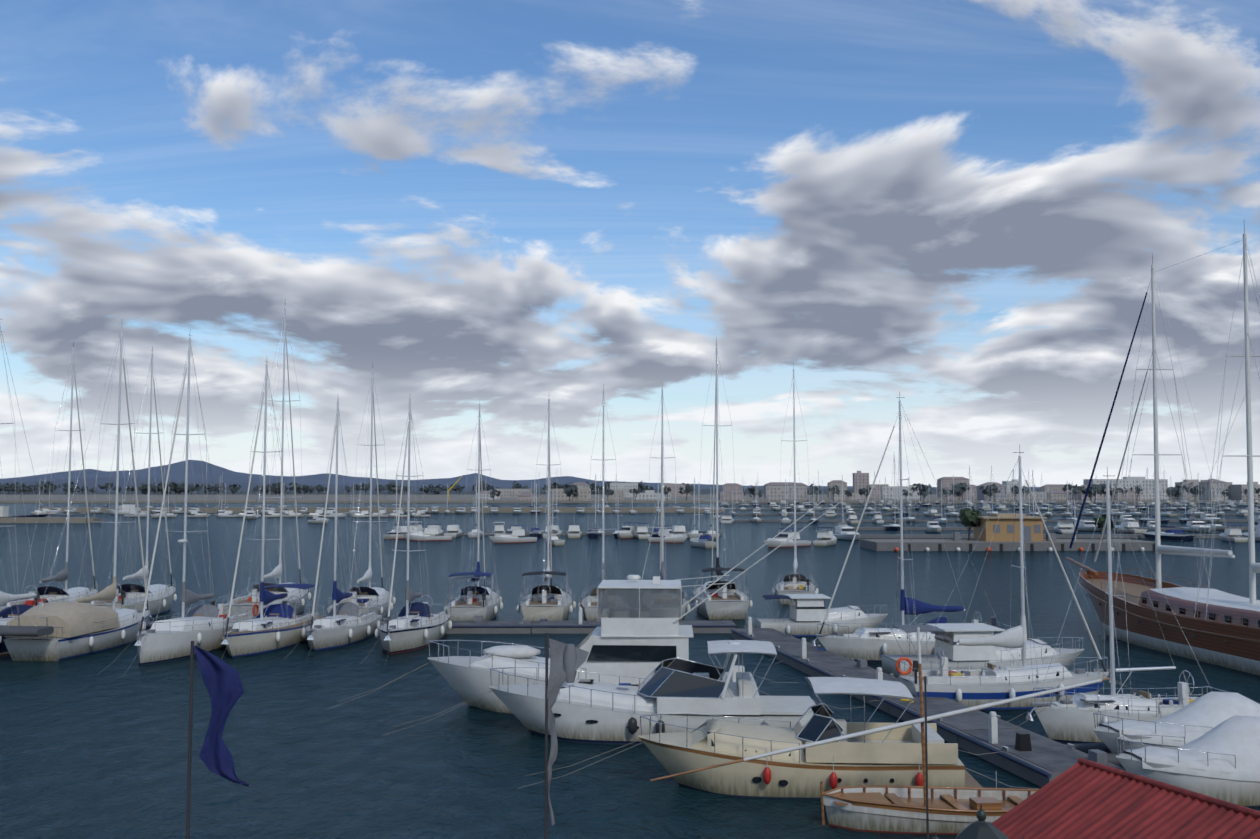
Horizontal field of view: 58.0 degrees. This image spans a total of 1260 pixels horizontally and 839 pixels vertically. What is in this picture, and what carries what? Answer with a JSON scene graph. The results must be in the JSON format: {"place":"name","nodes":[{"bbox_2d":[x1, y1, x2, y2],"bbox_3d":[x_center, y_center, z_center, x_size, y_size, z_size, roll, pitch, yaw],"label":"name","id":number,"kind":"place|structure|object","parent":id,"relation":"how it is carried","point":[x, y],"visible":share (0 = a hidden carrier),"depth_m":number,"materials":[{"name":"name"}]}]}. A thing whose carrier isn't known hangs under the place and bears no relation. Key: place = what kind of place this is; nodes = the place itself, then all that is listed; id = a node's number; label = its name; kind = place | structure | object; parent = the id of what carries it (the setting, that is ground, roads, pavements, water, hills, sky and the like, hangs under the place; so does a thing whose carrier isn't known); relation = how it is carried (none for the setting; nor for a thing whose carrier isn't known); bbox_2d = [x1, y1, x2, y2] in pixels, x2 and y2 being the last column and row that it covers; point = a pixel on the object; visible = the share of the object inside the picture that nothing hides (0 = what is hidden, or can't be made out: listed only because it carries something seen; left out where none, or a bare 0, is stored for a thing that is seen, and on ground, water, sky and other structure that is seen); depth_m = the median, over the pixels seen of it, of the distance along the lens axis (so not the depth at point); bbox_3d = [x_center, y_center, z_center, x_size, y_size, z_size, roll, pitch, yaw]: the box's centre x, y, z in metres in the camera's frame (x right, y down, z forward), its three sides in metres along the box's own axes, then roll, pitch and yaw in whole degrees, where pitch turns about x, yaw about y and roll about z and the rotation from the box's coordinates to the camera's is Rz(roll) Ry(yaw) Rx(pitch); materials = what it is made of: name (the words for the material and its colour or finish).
{"place":"outdoors","nodes":[
{"label":"outdoors","id":0,"kind":"place"},
{"bbox_2d":[186,641,248,838],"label":"flag","id":1,"kind":"object","parent":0,"point":[222,682],"visible":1,"depth_m":20.35,"materials":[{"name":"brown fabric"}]},
{"bbox_2d":[0,477,719,491],"bbox_3d":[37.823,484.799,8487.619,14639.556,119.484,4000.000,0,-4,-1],"label":"hills","id":2,"kind":"structure","parent":0,"point":[91,484],"depth_m":8024.28,"materials":[{"name":"blue stone"}]},
{"bbox_2d":[0,488,1039,494],"bbox_3d":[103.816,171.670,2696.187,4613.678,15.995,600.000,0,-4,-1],"label":"shore ground","id":3,"kind":"structure","parent":0,"point":[707,491],"depth_m":2526.66,"materials":[{"name":"brown soil"}]},
{"bbox_2d":[0,481,653,494],"bbox_3d":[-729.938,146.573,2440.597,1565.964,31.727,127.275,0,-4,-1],"label":"shore trees","id":4,"kind":"object","parent":3,"relation":"on","point":[48,485],"visible":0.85,"depth_m":2426.68,"materials":[{"name":"green plant"}]},
{"bbox_2d":[544,633,588,838],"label":"flag","id":5,"kind":"object","parent":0,"point":[567,661],"visible":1,"depth_m":20.44,"materials":[{"name":"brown fabric"}]},
{"bbox_2d":[0,460,1168,488],"bbox_3d":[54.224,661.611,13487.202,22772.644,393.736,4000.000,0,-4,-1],"label":"mountain range","id":6,"kind":"structure","parent":0,"point":[196,472],"depth_m":13065.70,"materials":[{"name":"blue stone"}]},
{"bbox_2d":[0,503,1259,838],"bbox_3d":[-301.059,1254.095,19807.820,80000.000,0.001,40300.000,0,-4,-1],"label":"water","id":7,"kind":"structure","parent":0,"point":[92,747],"depth_m":54.47,"materials":[{"name":"blue liquid"}]},
{"bbox_2d":[0,319,63,654],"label":"sailboat","id":8,"kind":"object","parent":7,"relation":"on","point":[15,610],"visible":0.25,"depth_m":67.22,"materials":[{"name":"white plastic"}]},
{"bbox_2d":[0,343,97,610],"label":"sailboat","id":9,"kind":"object","parent":7,"relation":"on","point":[70,595],"visible":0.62,"depth_m":86.17,"materials":[{"name":"white plastic"}]},
{"bbox_2d":[0,324,160,660],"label":"sailboat","id":10,"kind":"object","parent":7,"relation":"on","point":[56,631],"visible":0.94,"depth_m":63.65,"materials":[{"name":"white plastic"}]},
{"bbox_2d":[83,346,176,615],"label":"sailboat","id":11,"kind":"object","parent":7,"relation":"on","point":[125,595],"visible":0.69,"depth_m":85.81,"materials":[{"name":"white plastic"}]},
{"bbox_2d":[97,335,258,674],"bbox_3d":[-25.512,4.225,65.663,4.858,18.936,17.707,0,-4,4],"label":"sailboat","id":12,"kind":"object","parent":7,"relation":"on","point":[200,626],"visible":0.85,"depth_m":64.37,"materials":[{"name":"white plastic"}]},
{"bbox_2d":[0,476,462,516],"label":"moored boats","id":13,"kind":"object","parent":7,"relation":"on","point":[4,510],"visible":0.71,"depth_m":438.22,"materials":[{"name":"white plastic"}]},
{"bbox_2d":[196,361,323,663],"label":"sailboat","id":14,"kind":"object","parent":7,"relation":"on","point":[266,630],"visible":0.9,"depth_m":66.80,"materials":[{"name":"white plastic"}]},
{"bbox_2d":[222,305,310,616],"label":"sailboat","id":15,"kind":"object","parent":7,"relation":"on","point":[250,600],"visible":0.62,"depth_m":85.82,"materials":[{"name":"white plastic"}]},
{"bbox_2d":[285,401,385,659],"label":"sailboat","id":16,"kind":"object","parent":7,"relation":"on","point":[341,625],"visible":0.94,"depth_m":68.92,"materials":[{"name":"white plastic"}]},
{"bbox_2d":[327,369,395,616],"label":"sailboat","id":17,"kind":"object","parent":7,"relation":"on","point":[374,598],"visible":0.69,"depth_m":85.22,"materials":[{"name":"white plastic"}]},
{"bbox_2d":[0,507,724,522],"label":"breakwater wall","id":18,"kind":"structure","parent":7,"relation":"on","point":[339,510],"depth_m":477.18,"materials":[{"name":"grey stone"}]},
{"bbox_2d":[34,472,710,517],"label":"moored boats","id":19,"kind":"object","parent":7,"relation":"on","point":[275,514],"visible":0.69,"depth_m":454.70,"materials":[{"name":"plastic"}]},
{"bbox_2d":[363,401,471,663],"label":"sailboat","id":20,"kind":"object","parent":7,"relation":"on","point":[399,634],"visible":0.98,"depth_m":67.94,"materials":[{"name":"white plastic"}]},
{"bbox_2d":[115,608,736,633],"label":"dock","id":21,"kind":"object","parent":7,"relation":"on","point":[478,625],"visible":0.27,"depth_m":73.63,"materials":[{"name":"grey concrete"}]},
{"bbox_2d":[31,474,836,547],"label":"moored boats","id":22,"kind":"object","parent":7,"relation":"on","point":[513,534],"visible":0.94,"depth_m":218.96,"materials":[{"name":"white plastic"}]},
{"bbox_2d":[444,406,502,620],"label":"sailboat","id":23,"kind":"object","parent":7,"relation":"on","point":[470,602],"visible":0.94,"depth_m":81.66,"materials":[{"name":"white plastic"}]},
{"bbox_2d":[516,399,575,620],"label":"sailboat","id":24,"kind":"object","parent":7,"relation":"on","point":[547,601],"visible":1,"depth_m":81.64,"materials":[{"name":"white plastic"}]},
{"bbox_2d":[328,480,841,714],"bbox_3d":[-2.466,7.589,48.827,22.312,10.108,5.956,0,-4,2],"label":"motor yacht","id":25,"kind":"object","parent":7,"relation":"on","point":[640,632],"visible":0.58,"depth_m":46.94,"materials":[{"name":"white plastic"}]},
{"bbox_2d":[578,384,620,620],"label":"sailboat","id":26,"kind":"object","parent":7,"relation":"on","point":[588,604],"visible":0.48,"depth_m":85.75,"materials":[{"name":"white plastic"}]},
{"bbox_2d":[382,640,859,744],"bbox_3d":[-0.514,10.386,43.294,19.607,3.831,5.495,0,-4,3],"label":"motor yacht","id":27,"kind":"object","parent":7,"relation":"on","point":[675,691],"visible":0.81,"depth_m":41.66,"materials":[{"name":"white plastic"}]},
{"bbox_2d":[44,456,1259,541],"bbox_3d":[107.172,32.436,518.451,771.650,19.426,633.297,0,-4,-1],"label":"moored boats","id":28,"kind":"object","parent":7,"relation":"on","point":[1065,527],"visible":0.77,"depth_m":335.86,"materials":[{"name":"white plastic"}]},
{"bbox_2d":[644,388,689,619],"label":"sailboat","id":29,"kind":"object","parent":7,"relation":"on","point":[663,575],"visible":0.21,"depth_m":87.15,"materials":[{"name":"white plastic"}]},
{"bbox_2d":[690,337,752,619],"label":"sailboat","id":30,"kind":"object","parent":7,"relation":"on","point":[729,601],"visible":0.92,"depth_m":84.85,"materials":[{"name":"white plastic"}]},
{"bbox_2d":[520,677,1037,798],"bbox_3d":[3.821,10.004,35.728,16.907,3.645,4.851,0,-4,3],"label":"motorboat","id":31,"kind":"object","parent":7,"relation":"on","point":[891,757],"visible":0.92,"depth_m":34.36,"materials":[{"name":"beige plastic"}]},
{"bbox_2d":[772,364,818,603],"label":"sailboat","id":32,"kind":"object","parent":7,"relation":"on","point":[795,583],"visible":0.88,"depth_m":96.54,"materials":[{"name":"white plastic"}]},
{"bbox_2d":[754,594,887,636],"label":"cabin cruiser","id":33,"kind":"object","parent":7,"relation":"on","point":[807,613],"visible":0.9,"depth_m":72.24,"materials":[{"name":"white plastic"}]},
{"bbox_2d":[770,391,1012,663],"bbox_3d":[14.931,5.966,62.853,16.707,15.108,4.475,1,-4,-9],"label":"sailboat","id":34,"kind":"object","parent":7,"relation":"on","point":[872,645],"visible":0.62,"depth_m":61.65,"materials":[{"name":"white plastic"}]},
{"bbox_2d":[731,617,1125,786],"bbox_3d":[10.943,11.878,53.410,2.780,1.822,37.138,1,-4,-10],"label":"pontoon","id":35,"kind":"object","parent":7,"relation":"on","point":[1044,761],"visible":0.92,"depth_m":42.64,"materials":[{"name":"grey wood"}]},
{"bbox_2d":[820,627,1038,834],"bbox_3d":[9.138,8.698,31.736,7.776,5.751,2.519,0,-4,-3],"label":"wooden boat","id":36,"kind":"object","parent":7,"relation":"on","point":[899,809],"visible":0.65,"depth_m":31.32,"materials":[{"name":"white wood"}]},
{"bbox_2d":[651,677,1110,781],"bbox_3d":[7.021,8.524,31.332,12.971,2.631,0.146,0,-4,-4],"label":"pole","id":37,"kind":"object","parent":36,"relation":"attached to","point":[919,720],"visible":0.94,"depth_m":31.32,"materials":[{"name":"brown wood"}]},
{"bbox_2d":[881,623,1083,678],"bbox_3d":[17.914,11.722,56.816,10.000,2.862,3.786,0,-4,-5],"label":"cabin cruiser","id":38,"kind":"object","parent":7,"relation":"on","point":[947,636],"visible":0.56,"depth_m":55.67,"materials":[{"name":"white plastic"}]},
{"bbox_2d":[874,445,1137,710],"bbox_3d":[16.995,6.882,49.414,14.707,11.594,3.992,0,-4,-4],"label":"sailboat","id":39,"kind":"object","parent":7,"relation":"on","point":[989,683],"visible":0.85,"depth_m":48.52,"materials":[{"name":"white plastic"}]},
{"bbox_2d":[860,539,1154,550],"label":"pier","id":40,"kind":"structure","parent":7,"relation":"on","point":[951,545],"depth_m":174.87,"materials":[{"name":"grey concrete"}]},
{"bbox_2d":[953,499,1075,540],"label":"pier kiosk","id":41,"kind":"object","parent":40,"relation":"on","point":[1004,530],"visible":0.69,"depth_m":177.98,"materials":[{"name":"yellow paint"}]},
{"bbox_2d":[959,507,1114,539],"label":"pier trees","id":42,"kind":"object","parent":40,"relation":"on","point":[968,517],"visible":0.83,"depth_m":181.70,"materials":[{"name":"green plant"}]},
{"bbox_2d":[1015,732,1122,766],"bbox_3d":[15.416,11.134,38.403,5.048,1.225,1.980,1,-4,-11],"label":"dinghy rib","id":43,"kind":"object","parent":7,"relation":"on","point":[1022,741],"visible":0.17,"depth_m":37.90,"materials":[{"name":"rubber"}]},
{"bbox_2d":[1002,469,1226,743],"bbox_3d":[17.868,6.994,42.311,13.207,10.479,3.629,0,-4,-7],"label":"sailboat","id":44,"kind":"object","parent":7,"relation":"on","point":[1066,721],"visible":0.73,"depth_m":41.57,"materials":[{"name":"white plastic"}]},
{"bbox_2d":[1066,227,1259,675],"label":"gulet","id":45,"kind":"object","parent":7,"relation":"on","point":[1219,627],"visible":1,"depth_m":64.69,"materials":[{"name":"brown wood"}]},
{"bbox_2d":[1093,692,1259,753],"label":"covered boat","id":46,"kind":"object","parent":7,"relation":"on","point":[1198,717],"visible":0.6,"depth_m":37.79,"materials":[{"name":"white fabric"}]},
{"bbox_2d":[1116,715,1259,806],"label":"covered boat","id":47,"kind":"object","parent":7,"relation":"on","point":[1221,761],"visible":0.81,"depth_m":33.43,"materials":[{"name":"white fabric"}]},
{"bbox_2d":[0,494,1259,502],"bbox_3d":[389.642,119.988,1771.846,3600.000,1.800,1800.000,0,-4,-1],"label":"town quay ground","id":48,"kind":"structure","parent":0,"point":[320,498],"depth_m":1021.38,"materials":[{"name":"grey concrete"}]},
{"bbox_2d":[475,471,1259,500],"bbox_3d":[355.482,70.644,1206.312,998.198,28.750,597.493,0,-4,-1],"label":"town buildings","id":49,"kind":"structure","parent":48,"relation":"on","point":[774,490],"depth_m":993.68,"materials":[{"name":"white concrete"}]},
{"bbox_2d":[488,482,1259,500],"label":"town trees","id":50,"kind":"object","parent":48,"relation":"on","point":[960,489],"visible":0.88,"depth_m":891.51,"materials":[{"name":"green plant"}]},
{"bbox_2d":[0,0,1259,486],"label":"sky","id":51,"kind":"structure","parent":0,"point":[963,209],"materials":[{"name":"blue"}]},
{"bbox_2d":[924,676,928,838],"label":"thin pole","id":52,"kind":"object","parent":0,"point":[926,762],"visible":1,"depth_m":20.97,"materials":[{"name":"brown wood"}]},
{"bbox_2d":[955,804,1008,838],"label":"lamp","id":53,"kind":"object","parent":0,"point":[980,828],"visible":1,"depth_m":12.97,"materials":[{"name":"grey metal"}]},
{"bbox_2d":[991,758,1259,838],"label":"roof","id":54,"kind":"structure","parent":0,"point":[1082,798],"depth_m":21.81,"materials":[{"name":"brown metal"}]}
]}

